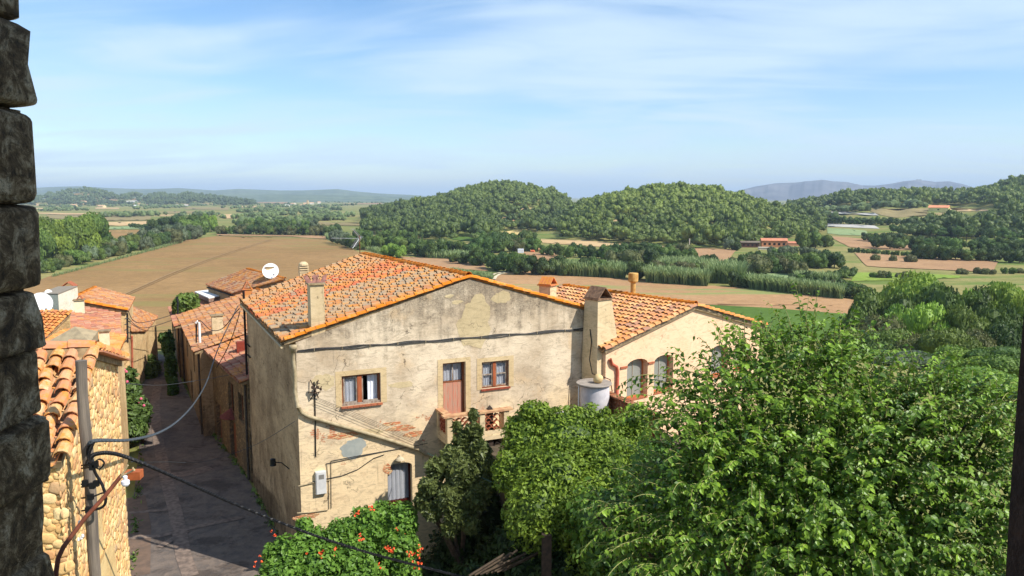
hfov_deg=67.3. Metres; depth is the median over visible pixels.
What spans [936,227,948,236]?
pine tree
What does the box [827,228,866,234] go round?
field
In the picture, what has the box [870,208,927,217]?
field
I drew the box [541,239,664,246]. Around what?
field
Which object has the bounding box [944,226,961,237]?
oak tree
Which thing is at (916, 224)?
oak tree
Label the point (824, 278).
oak tree
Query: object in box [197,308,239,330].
roof cable
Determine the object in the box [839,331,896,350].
oak tree
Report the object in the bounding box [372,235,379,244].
ash tree
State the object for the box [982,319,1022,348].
oak tree
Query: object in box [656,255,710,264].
cane bed
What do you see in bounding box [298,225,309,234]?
ash tree
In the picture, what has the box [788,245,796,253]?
olive tree
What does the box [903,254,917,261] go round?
bush
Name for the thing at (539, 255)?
field
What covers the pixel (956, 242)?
ash tree
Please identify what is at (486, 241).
oak tree
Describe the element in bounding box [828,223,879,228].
field
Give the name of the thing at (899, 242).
ash tree
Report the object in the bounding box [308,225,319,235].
bush
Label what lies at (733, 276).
oak tree
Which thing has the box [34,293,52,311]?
satellite dish
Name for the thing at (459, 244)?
ash tree
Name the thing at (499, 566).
timber pile
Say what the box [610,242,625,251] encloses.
oak tree
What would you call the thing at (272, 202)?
field
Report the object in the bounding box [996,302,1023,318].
oak tree
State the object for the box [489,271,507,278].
farm track
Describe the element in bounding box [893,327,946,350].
bush
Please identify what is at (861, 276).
field
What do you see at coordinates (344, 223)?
field
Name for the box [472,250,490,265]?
oak tree
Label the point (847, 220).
oak tree
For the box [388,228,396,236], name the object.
ash tree
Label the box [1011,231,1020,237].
pine tree
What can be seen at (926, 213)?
field
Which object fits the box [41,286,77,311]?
white house
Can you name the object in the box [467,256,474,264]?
ash tree
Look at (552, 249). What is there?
ash tree
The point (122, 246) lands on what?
bush
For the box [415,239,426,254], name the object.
ash tree
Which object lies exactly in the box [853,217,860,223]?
ash tree
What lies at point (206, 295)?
white canopy
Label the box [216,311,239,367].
roof cable
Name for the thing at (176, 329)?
lane row house
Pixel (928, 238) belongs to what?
oak tree
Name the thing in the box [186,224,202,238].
olive tree
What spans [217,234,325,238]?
field
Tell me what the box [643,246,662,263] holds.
oak tree
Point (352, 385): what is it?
window
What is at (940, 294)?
ash tree
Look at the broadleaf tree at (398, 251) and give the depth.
441.14 m
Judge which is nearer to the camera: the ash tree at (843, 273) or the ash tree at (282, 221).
the ash tree at (843, 273)
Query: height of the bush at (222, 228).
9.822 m
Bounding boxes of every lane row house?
[168,298,221,377]
[176,288,262,436]
[204,314,333,482]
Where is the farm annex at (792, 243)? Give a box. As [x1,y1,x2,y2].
[787,241,798,245]
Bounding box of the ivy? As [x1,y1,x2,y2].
[157,329,179,395]
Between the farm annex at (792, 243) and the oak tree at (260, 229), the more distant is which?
the oak tree at (260, 229)
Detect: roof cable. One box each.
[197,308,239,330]
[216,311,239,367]
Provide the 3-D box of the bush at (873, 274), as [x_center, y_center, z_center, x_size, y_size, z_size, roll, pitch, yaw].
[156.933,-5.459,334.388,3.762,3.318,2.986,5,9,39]
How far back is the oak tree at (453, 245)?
497.67 m
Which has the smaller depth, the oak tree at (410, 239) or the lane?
the lane
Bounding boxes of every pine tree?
[889,224,896,232]
[914,236,923,244]
[925,224,937,236]
[934,236,942,244]
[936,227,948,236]
[941,236,950,245]
[952,226,961,237]
[959,225,976,240]
[959,238,967,246]
[967,240,977,249]
[969,224,978,238]
[986,227,998,238]
[987,239,995,246]
[993,237,1005,242]
[996,227,1011,237]
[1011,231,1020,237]
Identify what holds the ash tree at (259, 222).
on the ground
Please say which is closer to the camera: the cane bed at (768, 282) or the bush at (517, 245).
the cane bed at (768, 282)
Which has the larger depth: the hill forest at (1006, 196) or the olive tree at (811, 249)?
the hill forest at (1006, 196)
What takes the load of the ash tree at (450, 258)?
on the ground
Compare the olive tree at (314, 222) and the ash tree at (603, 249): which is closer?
the ash tree at (603, 249)
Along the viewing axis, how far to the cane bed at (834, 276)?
318.62 m
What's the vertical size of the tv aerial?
1.872 m
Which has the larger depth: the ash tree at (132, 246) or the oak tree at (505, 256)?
the ash tree at (132, 246)
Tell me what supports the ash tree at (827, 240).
on the ground
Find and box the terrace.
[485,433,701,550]
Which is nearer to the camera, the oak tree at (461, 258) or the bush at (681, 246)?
the oak tree at (461, 258)
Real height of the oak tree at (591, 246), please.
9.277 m
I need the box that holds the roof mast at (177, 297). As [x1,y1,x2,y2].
[176,296,178,313]
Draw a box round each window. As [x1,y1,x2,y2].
[231,384,233,412]
[241,395,243,418]
[341,373,382,408]
[481,360,510,390]
[627,359,647,400]
[653,355,668,394]
[711,345,723,377]
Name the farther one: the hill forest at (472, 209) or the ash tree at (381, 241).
the hill forest at (472, 209)
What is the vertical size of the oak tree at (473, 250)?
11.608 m
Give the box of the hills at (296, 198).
[37,192,413,201]
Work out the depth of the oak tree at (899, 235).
571.58 m
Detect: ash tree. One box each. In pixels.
[39,216,82,258]
[39,226,56,260]
[41,259,56,272]
[62,211,112,239]
[64,249,87,264]
[75,250,91,263]
[96,248,106,259]
[102,238,109,246]
[121,233,140,243]
[126,240,137,253]
[143,232,161,246]
[177,218,200,227]
[179,214,197,220]
[187,214,209,226]
[193,218,208,234]
[225,226,232,233]
[243,219,254,224]
[248,216,263,224]
[256,219,265,226]
[264,225,273,234]
[274,218,286,226]
[287,219,296,225]
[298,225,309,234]
[301,218,311,225]
[350,237,364,249]
[364,233,376,247]
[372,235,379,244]
[375,236,388,247]
[376,230,383,236]
[382,229,391,237]
[384,235,392,244]
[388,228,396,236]
[393,236,406,244]
[396,229,407,237]
[398,238,409,252]
[405,232,415,238]
[408,242,419,255]
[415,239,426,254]
[435,238,447,249]
[447,253,454,261]
[455,241,465,250]
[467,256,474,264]
[475,231,486,235]
[484,252,495,268]
[504,251,528,271]
[521,230,532,238]
[526,237,537,251]
[530,238,541,250]
[539,244,548,254]
[548,242,558,255]
[556,244,566,256]
[560,262,573,275]
[563,246,574,257]
[577,247,588,257]
[598,244,609,257]
[627,241,638,249]
[657,245,675,253]
[682,247,697,257]
[737,253,754,263]
[761,252,775,257]
[777,252,799,263]
[795,229,811,247]
[797,274,805,279]
[800,251,817,267]
[808,252,820,267]
[810,229,822,247]
[812,253,828,268]
[821,234,834,246]
[821,327,861,355]
[838,268,849,277]
[838,307,886,330]
[839,216,846,223]
[846,287,916,316]
[851,285,866,298]
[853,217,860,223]
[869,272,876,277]
[871,328,918,343]
[876,217,885,224]
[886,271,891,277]
[893,237,909,248]
[908,236,916,247]
[908,374,1004,401]
[911,280,982,312]
[917,327,987,352]
[928,304,991,332]
[946,237,962,248]
[958,345,1020,377]
[961,249,976,260]
[977,302,1022,328]
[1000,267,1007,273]
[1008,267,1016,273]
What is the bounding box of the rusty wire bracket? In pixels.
[54,465,143,575]
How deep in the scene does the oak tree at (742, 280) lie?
296.59 m
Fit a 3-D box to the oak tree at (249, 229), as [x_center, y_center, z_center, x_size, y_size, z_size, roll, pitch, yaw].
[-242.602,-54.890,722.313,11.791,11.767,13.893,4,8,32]
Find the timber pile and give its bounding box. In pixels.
[469,549,540,575]
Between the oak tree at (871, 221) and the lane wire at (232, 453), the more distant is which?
the oak tree at (871, 221)
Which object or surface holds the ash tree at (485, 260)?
on the ground
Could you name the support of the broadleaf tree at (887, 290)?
on the ground
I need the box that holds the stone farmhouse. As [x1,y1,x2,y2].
[760,238,787,247]
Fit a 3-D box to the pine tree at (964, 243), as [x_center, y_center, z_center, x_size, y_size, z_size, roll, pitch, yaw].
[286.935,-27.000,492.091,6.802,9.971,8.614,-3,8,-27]
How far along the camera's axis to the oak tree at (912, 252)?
436.13 m
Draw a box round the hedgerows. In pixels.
[38,196,928,224]
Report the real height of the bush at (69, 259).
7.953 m
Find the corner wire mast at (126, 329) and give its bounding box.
[124,313,130,342]
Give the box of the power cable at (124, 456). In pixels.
[86,451,461,575]
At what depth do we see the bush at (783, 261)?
350.75 m
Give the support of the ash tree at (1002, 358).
on the ground
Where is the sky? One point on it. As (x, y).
(578, 98)
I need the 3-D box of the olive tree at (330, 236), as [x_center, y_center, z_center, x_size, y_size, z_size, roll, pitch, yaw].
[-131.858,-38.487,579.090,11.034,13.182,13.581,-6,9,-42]
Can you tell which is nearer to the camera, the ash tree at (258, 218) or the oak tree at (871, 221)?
the oak tree at (871, 221)
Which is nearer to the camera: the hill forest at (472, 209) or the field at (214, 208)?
the hill forest at (472, 209)
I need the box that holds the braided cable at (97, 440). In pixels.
[86,306,237,445]
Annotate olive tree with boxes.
[82,244,98,259]
[104,247,111,257]
[110,236,128,251]
[137,228,147,236]
[139,235,154,248]
[148,227,160,232]
[162,222,189,238]
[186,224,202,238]
[309,218,318,226]
[328,228,339,241]
[333,230,344,244]
[336,232,351,244]
[723,238,734,248]
[767,245,775,252]
[778,245,789,253]
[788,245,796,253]
[799,247,807,254]
[807,247,814,252]
[872,349,945,370]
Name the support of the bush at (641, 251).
on the ground
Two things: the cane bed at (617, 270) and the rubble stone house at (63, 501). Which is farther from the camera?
the cane bed at (617, 270)
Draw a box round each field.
[24,236,359,347]
[38,212,96,214]
[47,215,150,220]
[108,221,146,225]
[109,226,144,228]
[109,230,138,237]
[166,210,206,212]
[184,207,228,209]
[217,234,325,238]
[258,202,286,203]
[318,222,359,225]
[401,257,487,270]
[447,236,473,240]
[495,271,853,313]
[505,230,521,234]
[524,252,556,260]
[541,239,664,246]
[695,248,735,260]
[710,305,847,340]
[756,272,788,278]
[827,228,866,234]
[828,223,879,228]
[832,236,910,249]
[839,211,876,214]
[851,272,959,280]
[855,253,997,270]
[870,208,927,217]
[909,212,943,215]
[950,208,987,210]
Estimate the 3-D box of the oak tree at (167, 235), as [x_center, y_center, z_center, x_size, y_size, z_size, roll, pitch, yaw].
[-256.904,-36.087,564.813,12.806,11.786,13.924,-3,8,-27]
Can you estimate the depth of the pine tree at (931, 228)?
617.23 m
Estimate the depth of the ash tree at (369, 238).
508.22 m
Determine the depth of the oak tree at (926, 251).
428.78 m
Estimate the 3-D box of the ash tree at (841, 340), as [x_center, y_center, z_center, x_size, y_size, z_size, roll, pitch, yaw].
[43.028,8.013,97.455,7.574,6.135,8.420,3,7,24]
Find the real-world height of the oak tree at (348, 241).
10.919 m
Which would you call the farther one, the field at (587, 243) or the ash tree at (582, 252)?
the field at (587, 243)
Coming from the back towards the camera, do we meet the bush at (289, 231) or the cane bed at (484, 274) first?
the bush at (289, 231)
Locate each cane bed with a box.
[52,241,182,276]
[325,232,382,254]
[425,248,469,258]
[452,267,493,279]
[554,257,627,278]
[641,263,713,285]
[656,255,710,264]
[702,257,752,283]
[746,271,850,298]
[792,270,840,280]
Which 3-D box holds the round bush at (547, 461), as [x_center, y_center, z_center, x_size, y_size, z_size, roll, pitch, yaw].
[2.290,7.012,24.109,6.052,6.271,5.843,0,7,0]
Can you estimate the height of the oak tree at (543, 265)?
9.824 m
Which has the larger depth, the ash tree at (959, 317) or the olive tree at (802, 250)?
the olive tree at (802, 250)
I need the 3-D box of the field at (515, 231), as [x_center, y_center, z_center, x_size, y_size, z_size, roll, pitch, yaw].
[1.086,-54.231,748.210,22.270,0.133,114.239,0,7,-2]
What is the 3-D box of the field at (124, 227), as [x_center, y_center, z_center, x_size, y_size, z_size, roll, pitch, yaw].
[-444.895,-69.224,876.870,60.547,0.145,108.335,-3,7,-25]
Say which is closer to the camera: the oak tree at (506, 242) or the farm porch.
the oak tree at (506, 242)
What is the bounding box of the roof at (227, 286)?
[206,267,285,298]
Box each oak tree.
[52,258,65,269]
[101,244,118,254]
[144,216,172,230]
[147,231,166,245]
[164,231,170,243]
[170,214,185,224]
[182,230,191,240]
[240,223,250,233]
[245,223,258,233]
[252,224,265,234]
[276,224,287,234]
[290,224,298,233]
[322,226,333,234]
[329,223,341,229]
[345,235,356,248]
[352,228,369,237]
[389,235,402,243]
[407,236,418,253]
[417,243,425,255]
[420,239,445,256]
[446,240,455,249]
[450,240,462,249]
[453,252,467,263]
[463,242,477,250]
[468,247,487,263]
[470,236,492,251]
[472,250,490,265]
[480,232,505,252]
[487,250,506,270]
[492,232,514,251]
[494,254,506,270]
[501,252,522,271]
[502,231,516,239]
[511,254,537,274]
[518,238,530,251]
[535,256,556,274]
[548,254,568,270]
[568,242,581,255]
[577,257,588,264]
[581,244,596,257]
[587,248,598,257]
[589,258,609,267]
[609,246,618,251]
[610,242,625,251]
[621,242,628,249]
[627,260,649,279]
[632,241,646,251]
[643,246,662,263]
[648,243,661,249]
[663,242,677,246]
[666,249,681,257]
[700,254,715,258]
[728,271,738,286]
[729,241,741,250]
[737,273,748,286]
[745,250,760,255]
[769,256,783,272]
[788,273,801,278]
[800,270,813,278]
[807,273,821,280]
[816,276,827,281]
[818,249,843,264]
[826,252,845,267]
[827,217,833,223]
[834,215,840,223]
[837,278,848,283]
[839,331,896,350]
[841,265,857,277]
[843,216,852,223]
[844,284,858,297]
[854,247,860,252]
[858,217,866,223]
[861,232,871,240]
[868,218,875,224]
[868,236,882,246]
[879,232,896,248]
[885,217,898,224]
[896,232,905,237]
[907,222,924,234]
[910,244,921,257]
[914,243,938,258]
[917,235,934,243]
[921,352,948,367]
[938,245,960,259]
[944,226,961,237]
[946,285,997,315]
[954,248,962,259]
[969,238,987,249]
[971,249,989,260]
[974,225,987,237]
[975,235,990,248]
[980,245,1000,260]
[981,228,993,237]
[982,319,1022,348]
[987,250,1002,260]
[994,242,1010,250]
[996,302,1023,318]
[999,249,1014,262]
[1003,227,1017,238]
[1003,239,1023,249]
[1011,237,1023,243]
[1011,247,1023,262]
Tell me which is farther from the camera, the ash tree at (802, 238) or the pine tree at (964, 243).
the ash tree at (802, 238)
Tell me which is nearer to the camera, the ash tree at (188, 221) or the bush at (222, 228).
the ash tree at (188, 221)
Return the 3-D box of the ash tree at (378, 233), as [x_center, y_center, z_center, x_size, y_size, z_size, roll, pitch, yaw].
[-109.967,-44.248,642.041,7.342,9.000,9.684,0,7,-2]
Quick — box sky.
[10,0,1023,197]
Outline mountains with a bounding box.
[735,180,974,200]
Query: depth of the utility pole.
10.87 m
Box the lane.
[134,354,278,575]
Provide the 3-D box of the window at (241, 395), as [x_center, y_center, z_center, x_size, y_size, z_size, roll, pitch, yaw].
[-13.161,5.877,37.904,0.055,1.396,1.074,-4,8,-32]
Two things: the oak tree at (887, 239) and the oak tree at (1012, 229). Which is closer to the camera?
the oak tree at (887, 239)
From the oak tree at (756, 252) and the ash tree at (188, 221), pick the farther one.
the ash tree at (188, 221)
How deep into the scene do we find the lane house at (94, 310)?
49.34 m
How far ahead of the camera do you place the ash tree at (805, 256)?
380.01 m
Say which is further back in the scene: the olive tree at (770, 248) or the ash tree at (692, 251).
the olive tree at (770, 248)
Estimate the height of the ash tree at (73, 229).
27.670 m
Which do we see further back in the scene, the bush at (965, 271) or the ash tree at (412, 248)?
the ash tree at (412, 248)
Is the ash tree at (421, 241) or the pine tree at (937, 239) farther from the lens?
the pine tree at (937, 239)
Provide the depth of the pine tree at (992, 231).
590.72 m
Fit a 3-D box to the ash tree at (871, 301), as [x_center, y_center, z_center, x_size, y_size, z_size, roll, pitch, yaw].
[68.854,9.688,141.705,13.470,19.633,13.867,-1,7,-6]
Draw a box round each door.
[234,423,236,455]
[388,462,410,505]
[443,362,463,413]
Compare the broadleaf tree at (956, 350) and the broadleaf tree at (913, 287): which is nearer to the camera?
the broadleaf tree at (956, 350)
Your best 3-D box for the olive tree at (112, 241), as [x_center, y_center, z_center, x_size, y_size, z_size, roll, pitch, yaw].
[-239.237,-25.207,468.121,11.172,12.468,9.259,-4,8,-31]
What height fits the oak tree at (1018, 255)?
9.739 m
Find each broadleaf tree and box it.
[39,218,74,259]
[55,215,101,249]
[202,213,217,231]
[380,247,390,255]
[381,243,393,256]
[390,244,406,257]
[852,349,902,362]
[875,270,940,303]
[884,303,921,323]
[892,273,937,299]
[900,300,950,334]
[933,344,992,367]
[933,365,1018,397]
[962,280,1023,294]
[985,281,1023,316]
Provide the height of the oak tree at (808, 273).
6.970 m
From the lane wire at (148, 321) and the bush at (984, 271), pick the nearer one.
the lane wire at (148, 321)
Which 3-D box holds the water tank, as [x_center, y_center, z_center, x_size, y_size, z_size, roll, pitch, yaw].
[2.834,4.224,29.111,2.043,1.244,1.359,-4,8,-33]
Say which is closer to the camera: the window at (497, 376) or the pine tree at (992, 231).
the window at (497, 376)
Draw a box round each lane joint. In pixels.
[126,495,150,575]
[128,381,244,575]
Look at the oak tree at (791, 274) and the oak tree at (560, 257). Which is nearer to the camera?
the oak tree at (791, 274)
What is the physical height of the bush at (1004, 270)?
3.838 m
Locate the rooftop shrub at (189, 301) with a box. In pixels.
[171,292,200,313]
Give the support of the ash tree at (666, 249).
on the ground
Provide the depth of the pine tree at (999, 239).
501.24 m
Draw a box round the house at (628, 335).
[556,272,767,440]
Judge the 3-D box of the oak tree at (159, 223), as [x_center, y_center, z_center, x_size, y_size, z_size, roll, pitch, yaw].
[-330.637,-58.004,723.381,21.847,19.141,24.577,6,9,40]
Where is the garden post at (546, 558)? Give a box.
[541,532,551,575]
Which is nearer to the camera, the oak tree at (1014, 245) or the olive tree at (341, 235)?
the oak tree at (1014, 245)
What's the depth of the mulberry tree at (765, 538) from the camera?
11.23 m
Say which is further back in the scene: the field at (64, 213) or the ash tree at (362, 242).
the field at (64, 213)
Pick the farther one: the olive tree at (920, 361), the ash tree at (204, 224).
the ash tree at (204, 224)
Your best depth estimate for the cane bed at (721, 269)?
313.25 m
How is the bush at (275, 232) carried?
on the ground
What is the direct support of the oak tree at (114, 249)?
on the ground
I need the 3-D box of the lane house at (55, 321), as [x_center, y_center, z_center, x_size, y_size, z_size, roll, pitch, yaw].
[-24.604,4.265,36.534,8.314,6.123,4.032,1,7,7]
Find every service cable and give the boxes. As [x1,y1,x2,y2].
[86,444,106,510]
[89,442,104,496]
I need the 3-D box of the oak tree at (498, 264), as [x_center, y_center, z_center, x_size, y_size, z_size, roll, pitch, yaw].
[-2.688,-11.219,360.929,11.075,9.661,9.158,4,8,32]
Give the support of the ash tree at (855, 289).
on the ground
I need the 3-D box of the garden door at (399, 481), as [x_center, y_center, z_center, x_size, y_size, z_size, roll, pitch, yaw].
[-4.199,7.441,28.401,0.918,2.179,0.098,-3,7,-25]
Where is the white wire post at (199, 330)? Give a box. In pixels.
[195,320,200,342]
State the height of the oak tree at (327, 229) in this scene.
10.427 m
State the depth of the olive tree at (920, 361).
70.47 m
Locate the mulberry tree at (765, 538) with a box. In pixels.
[569,281,1017,575]
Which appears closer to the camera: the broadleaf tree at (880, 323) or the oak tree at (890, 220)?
the broadleaf tree at (880, 323)
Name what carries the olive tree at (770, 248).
on the ground
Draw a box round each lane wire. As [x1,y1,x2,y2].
[126,372,241,385]
[128,311,173,322]
[178,421,294,462]
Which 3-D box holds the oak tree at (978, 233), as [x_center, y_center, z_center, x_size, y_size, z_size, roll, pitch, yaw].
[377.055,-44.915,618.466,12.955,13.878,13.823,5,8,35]
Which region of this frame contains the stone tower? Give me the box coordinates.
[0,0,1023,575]
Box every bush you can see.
[54,254,73,266]
[103,241,127,255]
[137,242,148,250]
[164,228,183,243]
[214,226,224,233]
[217,225,227,233]
[233,224,248,233]
[273,227,281,234]
[281,225,297,234]
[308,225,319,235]
[490,399,659,575]
[506,237,525,251]
[530,262,543,273]
[604,250,621,262]
[616,249,642,264]
[637,249,644,262]
[652,260,665,266]
[670,261,686,266]
[672,243,693,251]
[681,262,696,270]
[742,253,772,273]
[776,255,791,273]
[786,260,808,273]
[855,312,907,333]
[869,254,880,259]
[876,270,887,277]
[888,255,896,260]
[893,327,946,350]
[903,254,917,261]
[956,268,964,273]
[962,269,968,274]
[964,326,1003,347]
[973,267,980,273]
[979,268,990,273]
[989,269,996,274]
[1016,268,1023,272]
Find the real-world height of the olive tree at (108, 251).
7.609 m
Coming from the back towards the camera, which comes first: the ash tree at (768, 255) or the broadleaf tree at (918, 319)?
the ash tree at (768, 255)
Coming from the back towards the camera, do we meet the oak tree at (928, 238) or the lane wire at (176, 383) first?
the oak tree at (928, 238)
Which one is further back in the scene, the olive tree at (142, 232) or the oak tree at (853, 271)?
the olive tree at (142, 232)
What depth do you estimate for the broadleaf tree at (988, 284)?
161.89 m
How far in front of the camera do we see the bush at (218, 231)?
720.15 m
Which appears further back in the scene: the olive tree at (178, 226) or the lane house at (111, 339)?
the olive tree at (178, 226)
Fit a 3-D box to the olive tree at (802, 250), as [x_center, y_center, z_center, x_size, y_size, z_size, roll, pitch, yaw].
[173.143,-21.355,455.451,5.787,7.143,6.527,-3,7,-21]
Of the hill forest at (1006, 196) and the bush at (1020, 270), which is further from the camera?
the hill forest at (1006, 196)
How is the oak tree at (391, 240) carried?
on the ground
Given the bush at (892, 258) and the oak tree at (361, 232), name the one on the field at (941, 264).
the bush at (892, 258)
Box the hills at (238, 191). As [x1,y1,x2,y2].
[37,186,425,196]
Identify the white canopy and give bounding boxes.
[195,290,218,301]
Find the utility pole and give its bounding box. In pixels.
[75,359,100,575]
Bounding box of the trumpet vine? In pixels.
[253,499,422,575]
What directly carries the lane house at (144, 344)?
on the ground
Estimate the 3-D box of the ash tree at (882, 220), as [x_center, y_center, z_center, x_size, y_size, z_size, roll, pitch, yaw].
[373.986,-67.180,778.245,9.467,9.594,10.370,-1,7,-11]
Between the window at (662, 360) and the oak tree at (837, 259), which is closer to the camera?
the window at (662, 360)
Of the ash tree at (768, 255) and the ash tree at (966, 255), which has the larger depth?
the ash tree at (966, 255)
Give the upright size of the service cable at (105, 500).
1.025 m
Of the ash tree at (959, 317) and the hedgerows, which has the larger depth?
the hedgerows
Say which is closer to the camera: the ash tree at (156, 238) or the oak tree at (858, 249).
the oak tree at (858, 249)
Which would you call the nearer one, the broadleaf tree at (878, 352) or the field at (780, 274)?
the broadleaf tree at (878, 352)
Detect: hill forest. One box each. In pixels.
[22,186,256,204]
[359,179,583,238]
[557,181,827,245]
[786,174,1023,236]
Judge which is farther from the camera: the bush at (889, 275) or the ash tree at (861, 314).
the bush at (889, 275)
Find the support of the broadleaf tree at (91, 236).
on the ground
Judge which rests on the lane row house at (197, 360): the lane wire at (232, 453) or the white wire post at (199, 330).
the white wire post at (199, 330)
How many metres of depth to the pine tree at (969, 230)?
593.17 m
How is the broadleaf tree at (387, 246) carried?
on the ground
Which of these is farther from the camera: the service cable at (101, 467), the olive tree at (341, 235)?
the olive tree at (341, 235)
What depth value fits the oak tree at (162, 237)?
544.92 m
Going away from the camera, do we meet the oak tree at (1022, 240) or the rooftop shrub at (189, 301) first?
the rooftop shrub at (189, 301)
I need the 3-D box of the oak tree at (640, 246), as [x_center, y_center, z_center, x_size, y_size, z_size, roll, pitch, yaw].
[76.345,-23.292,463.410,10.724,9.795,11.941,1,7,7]
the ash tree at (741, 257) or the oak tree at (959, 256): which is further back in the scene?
the oak tree at (959, 256)
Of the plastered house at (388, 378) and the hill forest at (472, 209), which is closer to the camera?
the plastered house at (388, 378)
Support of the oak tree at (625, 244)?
on the ground
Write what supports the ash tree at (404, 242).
on the ground
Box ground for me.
[17,192,1023,575]
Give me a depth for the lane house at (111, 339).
37.30 m
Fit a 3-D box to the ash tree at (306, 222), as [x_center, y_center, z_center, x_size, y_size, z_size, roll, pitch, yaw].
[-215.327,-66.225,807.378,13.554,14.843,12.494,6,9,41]
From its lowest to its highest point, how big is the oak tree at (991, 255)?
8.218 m
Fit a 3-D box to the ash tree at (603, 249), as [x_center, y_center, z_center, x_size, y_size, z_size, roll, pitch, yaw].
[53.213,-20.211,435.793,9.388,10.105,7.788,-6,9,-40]
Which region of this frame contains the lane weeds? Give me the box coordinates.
[128,378,281,573]
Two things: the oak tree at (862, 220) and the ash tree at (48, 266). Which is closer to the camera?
the ash tree at (48, 266)
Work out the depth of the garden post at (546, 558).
21.95 m
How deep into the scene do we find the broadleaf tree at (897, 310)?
120.96 m
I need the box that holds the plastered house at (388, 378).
[239,252,583,561]
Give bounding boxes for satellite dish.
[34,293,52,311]
[262,263,278,277]
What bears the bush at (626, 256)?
on the ground
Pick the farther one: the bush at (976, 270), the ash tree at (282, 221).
the ash tree at (282, 221)
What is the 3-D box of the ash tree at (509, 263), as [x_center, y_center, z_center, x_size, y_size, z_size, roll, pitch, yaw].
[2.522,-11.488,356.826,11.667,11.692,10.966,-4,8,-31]
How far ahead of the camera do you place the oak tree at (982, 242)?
491.30 m
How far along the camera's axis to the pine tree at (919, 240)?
504.16 m
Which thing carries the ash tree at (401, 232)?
on the ground
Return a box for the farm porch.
[740,241,759,247]
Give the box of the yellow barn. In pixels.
[928,205,949,211]
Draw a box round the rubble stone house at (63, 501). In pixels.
[33,339,130,575]
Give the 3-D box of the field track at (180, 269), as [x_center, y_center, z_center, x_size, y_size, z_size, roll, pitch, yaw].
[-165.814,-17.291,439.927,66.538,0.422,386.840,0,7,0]
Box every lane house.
[40,309,72,338]
[45,327,129,471]
[62,281,134,367]
[70,295,121,333]
[85,306,120,316]
[130,306,157,383]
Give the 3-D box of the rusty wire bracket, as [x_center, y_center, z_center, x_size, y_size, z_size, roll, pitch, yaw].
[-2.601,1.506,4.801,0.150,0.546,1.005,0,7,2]
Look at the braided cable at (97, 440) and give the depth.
17.69 m
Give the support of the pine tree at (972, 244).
on the ground
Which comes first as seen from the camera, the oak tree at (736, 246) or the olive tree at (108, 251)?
the olive tree at (108, 251)
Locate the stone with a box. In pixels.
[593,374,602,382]
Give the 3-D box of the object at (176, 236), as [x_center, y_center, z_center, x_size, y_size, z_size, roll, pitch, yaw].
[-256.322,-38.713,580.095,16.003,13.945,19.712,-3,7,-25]
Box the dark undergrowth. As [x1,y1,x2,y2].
[416,490,584,575]
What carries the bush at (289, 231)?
on the ground
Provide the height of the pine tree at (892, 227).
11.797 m
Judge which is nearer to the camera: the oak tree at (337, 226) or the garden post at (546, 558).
the garden post at (546, 558)
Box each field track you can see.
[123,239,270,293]
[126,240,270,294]
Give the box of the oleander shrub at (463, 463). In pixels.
[412,407,497,563]
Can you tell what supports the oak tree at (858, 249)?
on the ground
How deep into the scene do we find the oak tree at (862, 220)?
807.87 m
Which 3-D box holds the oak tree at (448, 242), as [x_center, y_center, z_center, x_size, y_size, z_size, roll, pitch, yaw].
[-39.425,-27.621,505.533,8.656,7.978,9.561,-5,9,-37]
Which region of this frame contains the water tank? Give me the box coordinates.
[562,378,611,411]
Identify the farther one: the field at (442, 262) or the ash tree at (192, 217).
the ash tree at (192, 217)
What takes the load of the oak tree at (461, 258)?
on the ground
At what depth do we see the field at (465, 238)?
639.22 m
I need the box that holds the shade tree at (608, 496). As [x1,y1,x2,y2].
[560,401,953,575]
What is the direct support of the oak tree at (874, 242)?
on the ground
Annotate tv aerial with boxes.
[333,229,361,252]
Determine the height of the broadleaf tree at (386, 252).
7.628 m
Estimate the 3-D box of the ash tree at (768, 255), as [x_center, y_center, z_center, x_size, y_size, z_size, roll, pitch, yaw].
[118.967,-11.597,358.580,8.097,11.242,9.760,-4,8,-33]
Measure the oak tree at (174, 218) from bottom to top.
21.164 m
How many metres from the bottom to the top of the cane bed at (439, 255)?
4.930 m
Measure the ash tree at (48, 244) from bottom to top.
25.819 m
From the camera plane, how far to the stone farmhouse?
534.32 m
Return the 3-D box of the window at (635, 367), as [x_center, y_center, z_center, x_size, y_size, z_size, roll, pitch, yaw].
[5.012,3.706,31.459,1.245,1.690,0.350,-5,8,-37]
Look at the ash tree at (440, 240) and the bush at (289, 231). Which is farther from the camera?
the bush at (289, 231)
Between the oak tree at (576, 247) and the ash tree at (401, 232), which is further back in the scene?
the ash tree at (401, 232)
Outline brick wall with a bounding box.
[609,391,660,440]
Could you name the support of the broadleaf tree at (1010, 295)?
on the ground
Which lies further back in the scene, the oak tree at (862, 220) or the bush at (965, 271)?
the oak tree at (862, 220)
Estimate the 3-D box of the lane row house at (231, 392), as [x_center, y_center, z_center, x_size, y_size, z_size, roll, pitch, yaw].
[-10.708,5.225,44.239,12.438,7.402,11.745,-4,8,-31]
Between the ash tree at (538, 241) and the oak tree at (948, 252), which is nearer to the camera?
the oak tree at (948, 252)
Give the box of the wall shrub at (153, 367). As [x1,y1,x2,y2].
[145,354,162,379]
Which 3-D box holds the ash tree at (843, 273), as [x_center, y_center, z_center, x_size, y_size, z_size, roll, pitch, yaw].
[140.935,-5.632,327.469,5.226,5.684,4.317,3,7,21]

